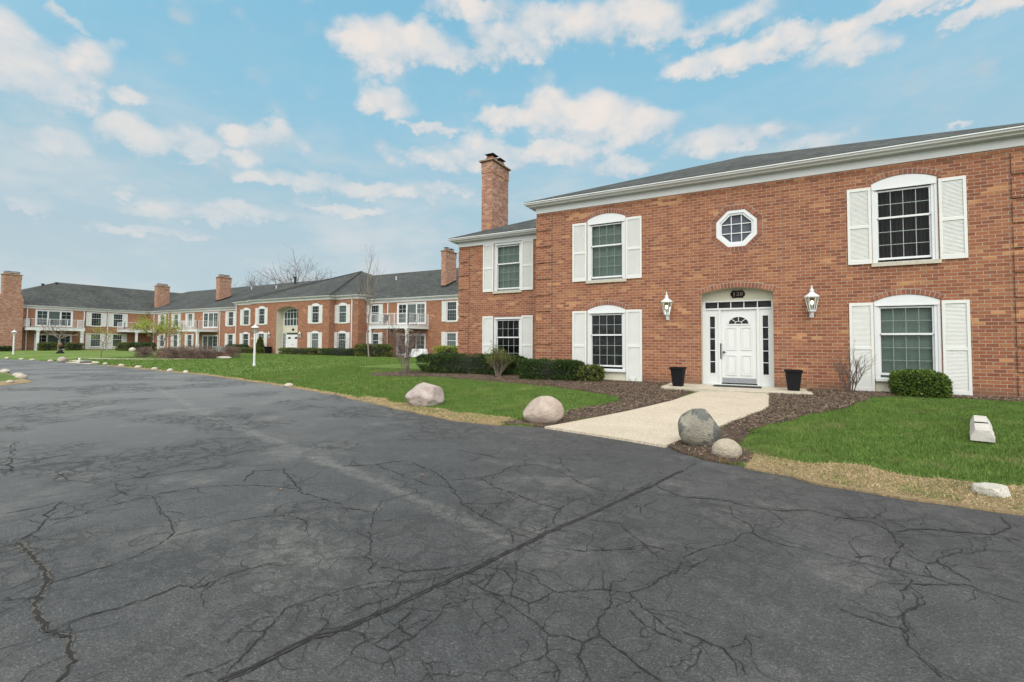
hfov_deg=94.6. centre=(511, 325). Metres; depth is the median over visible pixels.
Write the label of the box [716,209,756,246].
octagon window
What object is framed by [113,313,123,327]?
window
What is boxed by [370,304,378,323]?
window
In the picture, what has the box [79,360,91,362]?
stone
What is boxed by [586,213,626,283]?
window
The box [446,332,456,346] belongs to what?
window
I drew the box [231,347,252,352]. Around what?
hedge
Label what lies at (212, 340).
sliding door
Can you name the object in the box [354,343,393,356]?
hedge
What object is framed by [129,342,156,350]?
hedge
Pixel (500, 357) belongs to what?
vase shrub
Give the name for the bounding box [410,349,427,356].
patio table
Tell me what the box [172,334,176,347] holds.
window
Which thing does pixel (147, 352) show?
dry shrub
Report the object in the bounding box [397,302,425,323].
sliding door
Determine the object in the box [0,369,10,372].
edging stone
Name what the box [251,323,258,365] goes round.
lamp post
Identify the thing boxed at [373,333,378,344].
window
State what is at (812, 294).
wall lantern
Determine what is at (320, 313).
apartment building
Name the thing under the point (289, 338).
door
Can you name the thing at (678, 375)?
planter
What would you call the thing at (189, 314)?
window
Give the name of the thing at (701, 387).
porch slab
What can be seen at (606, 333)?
window
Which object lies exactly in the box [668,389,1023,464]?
mulch bed
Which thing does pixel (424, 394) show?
boulder
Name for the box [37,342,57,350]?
hedge
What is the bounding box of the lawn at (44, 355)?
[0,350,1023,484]
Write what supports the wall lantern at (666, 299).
attached to the apartment building at (901, 253)
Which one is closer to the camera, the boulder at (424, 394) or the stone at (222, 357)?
the boulder at (424, 394)
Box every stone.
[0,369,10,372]
[15,374,27,378]
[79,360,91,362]
[216,356,231,358]
[711,438,741,457]
[971,482,1010,497]
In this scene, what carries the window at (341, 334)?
in the apartment building at (320, 313)
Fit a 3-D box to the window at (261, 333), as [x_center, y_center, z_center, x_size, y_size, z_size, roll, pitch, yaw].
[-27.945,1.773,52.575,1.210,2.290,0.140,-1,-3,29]
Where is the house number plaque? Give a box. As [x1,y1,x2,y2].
[730,290,744,297]
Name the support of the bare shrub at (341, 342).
on the mulch bed at (291, 354)
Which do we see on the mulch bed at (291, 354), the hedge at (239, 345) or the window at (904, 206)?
the hedge at (239, 345)
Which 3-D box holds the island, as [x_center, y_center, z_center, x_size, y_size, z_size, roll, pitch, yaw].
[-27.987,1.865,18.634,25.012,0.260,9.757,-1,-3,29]
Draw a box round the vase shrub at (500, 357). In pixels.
[482,341,516,375]
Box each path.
[65,360,98,363]
[88,358,209,358]
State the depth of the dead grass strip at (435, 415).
9.38 m
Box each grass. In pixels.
[40,354,430,376]
[229,366,452,396]
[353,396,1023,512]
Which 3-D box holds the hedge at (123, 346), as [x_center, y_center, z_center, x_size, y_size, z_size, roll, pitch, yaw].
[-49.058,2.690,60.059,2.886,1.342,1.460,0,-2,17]
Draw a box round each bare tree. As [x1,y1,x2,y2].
[39,321,83,349]
[232,246,333,286]
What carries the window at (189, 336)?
in the apartment building at (320, 313)
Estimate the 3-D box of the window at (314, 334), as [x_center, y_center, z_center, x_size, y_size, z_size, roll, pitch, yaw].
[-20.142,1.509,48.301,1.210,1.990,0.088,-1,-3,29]
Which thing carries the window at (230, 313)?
in the apartment building at (320, 313)
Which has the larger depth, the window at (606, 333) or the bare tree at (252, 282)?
the bare tree at (252, 282)
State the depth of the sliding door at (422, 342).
44.06 m
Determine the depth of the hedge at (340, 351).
44.29 m
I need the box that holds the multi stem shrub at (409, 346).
[380,323,424,373]
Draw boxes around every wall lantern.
[661,292,672,319]
[804,285,819,316]
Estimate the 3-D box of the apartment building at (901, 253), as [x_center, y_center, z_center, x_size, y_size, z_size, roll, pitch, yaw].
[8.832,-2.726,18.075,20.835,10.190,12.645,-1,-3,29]
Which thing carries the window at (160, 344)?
in the apartment building at (320, 313)
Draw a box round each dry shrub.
[134,346,154,356]
[161,345,185,358]
[176,344,201,358]
[189,344,217,358]
[220,344,240,357]
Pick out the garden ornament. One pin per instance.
(60, 346)
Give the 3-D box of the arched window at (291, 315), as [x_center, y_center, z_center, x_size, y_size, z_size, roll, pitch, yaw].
[-23.690,-0.905,51.187,3.160,1.930,0.050,-1,-3,29]
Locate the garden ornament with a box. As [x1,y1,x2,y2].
[56,343,64,352]
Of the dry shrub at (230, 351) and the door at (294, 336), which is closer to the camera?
the dry shrub at (230, 351)
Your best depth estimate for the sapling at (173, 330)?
34.27 m
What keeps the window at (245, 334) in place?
in the apartment building at (320, 313)
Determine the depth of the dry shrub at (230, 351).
36.64 m
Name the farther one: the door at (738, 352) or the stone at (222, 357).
the stone at (222, 357)
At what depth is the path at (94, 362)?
30.42 m
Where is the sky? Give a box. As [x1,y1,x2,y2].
[0,0,1023,292]
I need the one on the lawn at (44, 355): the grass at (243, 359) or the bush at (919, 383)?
the grass at (243, 359)
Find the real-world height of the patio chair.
0.980 m
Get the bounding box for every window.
[90,312,101,326]
[90,333,100,348]
[112,334,122,348]
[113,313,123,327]
[159,334,163,348]
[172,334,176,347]
[187,334,191,349]
[188,313,191,327]
[227,311,232,326]
[227,334,232,344]
[242,308,248,325]
[242,332,247,344]
[257,306,264,324]
[258,331,263,341]
[284,308,297,325]
[310,303,318,323]
[311,331,318,347]
[337,302,346,323]
[338,331,345,348]
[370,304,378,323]
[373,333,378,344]
[446,301,456,321]
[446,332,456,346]
[493,241,521,293]
[494,317,520,365]
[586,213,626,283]
[587,305,625,380]
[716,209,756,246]
[871,174,941,266]
[874,294,941,391]
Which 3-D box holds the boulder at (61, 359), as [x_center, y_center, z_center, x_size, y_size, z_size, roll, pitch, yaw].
[-29.633,2.267,31.101,0.590,0.439,0.475,-1,-3,29]
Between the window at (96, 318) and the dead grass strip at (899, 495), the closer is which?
the dead grass strip at (899, 495)
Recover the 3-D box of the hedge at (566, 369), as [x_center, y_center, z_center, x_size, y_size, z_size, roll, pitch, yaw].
[1.202,1.392,14.828,2.315,0.828,0.982,-1,-3,29]
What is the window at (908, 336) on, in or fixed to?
in the apartment building at (901, 253)
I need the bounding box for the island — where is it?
[0,373,32,385]
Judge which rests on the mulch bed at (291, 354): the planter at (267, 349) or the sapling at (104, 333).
the planter at (267, 349)
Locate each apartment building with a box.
[0,247,458,356]
[447,123,1023,397]
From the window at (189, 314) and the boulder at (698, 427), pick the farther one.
the window at (189, 314)
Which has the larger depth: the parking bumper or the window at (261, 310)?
the window at (261, 310)
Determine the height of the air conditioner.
0.680 m
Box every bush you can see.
[256,336,264,352]
[577,364,605,381]
[887,368,953,398]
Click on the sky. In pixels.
(182, 145)
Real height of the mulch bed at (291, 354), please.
0.040 m
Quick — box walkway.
[545,391,768,447]
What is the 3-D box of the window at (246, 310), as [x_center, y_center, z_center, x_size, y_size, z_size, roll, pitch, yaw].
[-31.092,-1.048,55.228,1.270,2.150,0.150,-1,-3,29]
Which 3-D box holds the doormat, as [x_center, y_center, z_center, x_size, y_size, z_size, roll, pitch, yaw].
[5.853,1.578,12.271,1.120,0.019,0.440,-1,-3,29]
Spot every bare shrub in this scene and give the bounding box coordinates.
[335,333,347,347]
[818,340,876,391]
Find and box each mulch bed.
[245,353,403,356]
[371,371,694,427]
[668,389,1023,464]
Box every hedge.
[0,346,12,350]
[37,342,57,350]
[64,342,84,349]
[115,342,133,350]
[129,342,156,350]
[225,344,248,350]
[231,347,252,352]
[278,347,323,354]
[319,347,357,355]
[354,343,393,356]
[415,352,527,374]
[432,345,457,353]
[517,357,584,380]
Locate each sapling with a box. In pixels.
[86,325,121,356]
[125,312,178,348]
[138,317,187,358]
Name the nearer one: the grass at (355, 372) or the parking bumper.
the parking bumper
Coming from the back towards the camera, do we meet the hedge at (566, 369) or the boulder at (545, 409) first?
the hedge at (566, 369)
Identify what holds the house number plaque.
attached to the apartment building at (901, 253)
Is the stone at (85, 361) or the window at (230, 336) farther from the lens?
the window at (230, 336)
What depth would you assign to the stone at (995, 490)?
4.42 m
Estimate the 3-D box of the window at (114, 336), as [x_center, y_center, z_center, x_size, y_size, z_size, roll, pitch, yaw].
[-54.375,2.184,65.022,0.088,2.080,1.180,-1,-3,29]
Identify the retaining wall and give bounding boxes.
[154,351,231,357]
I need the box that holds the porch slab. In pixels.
[661,383,813,395]
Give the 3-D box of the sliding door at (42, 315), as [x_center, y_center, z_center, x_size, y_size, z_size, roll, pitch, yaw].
[-57.543,-0.906,59.357,0.100,2.060,3.550,-1,-3,29]
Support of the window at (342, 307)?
in the apartment building at (320, 313)
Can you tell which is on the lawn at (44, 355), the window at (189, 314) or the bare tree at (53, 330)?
the bare tree at (53, 330)
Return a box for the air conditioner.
[213,346,225,351]
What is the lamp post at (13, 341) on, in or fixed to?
on the lawn at (44, 355)
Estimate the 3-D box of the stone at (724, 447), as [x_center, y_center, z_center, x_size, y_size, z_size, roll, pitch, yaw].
[2.701,1.569,5.941,0.360,0.296,0.326,0,-2,0]
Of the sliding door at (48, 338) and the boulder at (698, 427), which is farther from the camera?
the sliding door at (48, 338)
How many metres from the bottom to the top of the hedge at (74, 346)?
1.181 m
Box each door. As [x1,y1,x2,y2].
[34,333,71,349]
[35,309,72,326]
[202,312,218,327]
[202,335,217,349]
[286,335,292,347]
[293,335,296,346]
[396,334,425,354]
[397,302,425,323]
[720,309,756,383]
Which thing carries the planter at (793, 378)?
on the porch slab
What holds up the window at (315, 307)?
in the apartment building at (320, 313)
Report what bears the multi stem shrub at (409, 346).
on the mulch bed at (583, 415)
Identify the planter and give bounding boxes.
[265,347,271,352]
[669,367,686,386]
[784,369,802,390]
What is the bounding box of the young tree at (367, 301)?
[355,246,385,356]
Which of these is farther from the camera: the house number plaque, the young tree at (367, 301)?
the young tree at (367, 301)
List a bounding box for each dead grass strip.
[105,365,352,398]
[352,396,515,425]
[744,454,1023,515]
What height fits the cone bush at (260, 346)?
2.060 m
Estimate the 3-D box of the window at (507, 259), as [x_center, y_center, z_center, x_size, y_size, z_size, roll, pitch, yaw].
[-0.132,-2.177,17.731,1.240,1.930,0.235,-1,-3,29]
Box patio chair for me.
[380,315,388,324]
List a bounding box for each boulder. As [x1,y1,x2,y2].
[57,357,66,362]
[405,382,443,405]
[523,396,563,422]
[678,408,719,445]
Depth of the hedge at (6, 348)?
51.93 m
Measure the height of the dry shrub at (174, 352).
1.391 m
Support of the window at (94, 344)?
in the apartment building at (320, 313)
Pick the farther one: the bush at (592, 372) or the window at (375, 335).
the window at (375, 335)
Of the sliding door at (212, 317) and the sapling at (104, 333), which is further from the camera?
the sliding door at (212, 317)
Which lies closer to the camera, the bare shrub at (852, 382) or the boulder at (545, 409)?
the boulder at (545, 409)
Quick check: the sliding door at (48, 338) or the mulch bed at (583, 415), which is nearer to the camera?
the mulch bed at (583, 415)
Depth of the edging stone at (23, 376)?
17.09 m
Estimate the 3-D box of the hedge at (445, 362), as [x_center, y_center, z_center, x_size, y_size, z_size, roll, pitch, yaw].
[-1.482,1.439,17.661,5.079,0.932,1.120,-1,-3,29]
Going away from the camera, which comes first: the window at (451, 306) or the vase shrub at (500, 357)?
the vase shrub at (500, 357)
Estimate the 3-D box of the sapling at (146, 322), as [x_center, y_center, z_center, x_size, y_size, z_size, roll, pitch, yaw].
[-36.435,0.710,47.725,3.727,4.266,4.133,-1,-3,29]
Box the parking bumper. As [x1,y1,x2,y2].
[970,415,994,442]
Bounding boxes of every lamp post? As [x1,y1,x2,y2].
[12,329,16,353]
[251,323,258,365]
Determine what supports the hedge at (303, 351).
on the mulch bed at (291, 354)
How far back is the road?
3.16 m
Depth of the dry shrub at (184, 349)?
34.30 m
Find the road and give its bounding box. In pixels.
[0,359,1023,681]
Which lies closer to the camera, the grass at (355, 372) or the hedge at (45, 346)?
the grass at (355, 372)
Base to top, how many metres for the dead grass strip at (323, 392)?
0.066 m
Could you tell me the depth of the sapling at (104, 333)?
38.03 m
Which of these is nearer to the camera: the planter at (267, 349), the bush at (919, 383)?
the bush at (919, 383)
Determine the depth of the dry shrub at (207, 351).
34.07 m
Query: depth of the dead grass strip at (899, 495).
4.75 m
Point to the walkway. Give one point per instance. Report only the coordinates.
(655, 425)
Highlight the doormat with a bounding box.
[713,384,761,387]
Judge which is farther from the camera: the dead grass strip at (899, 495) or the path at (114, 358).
the path at (114, 358)

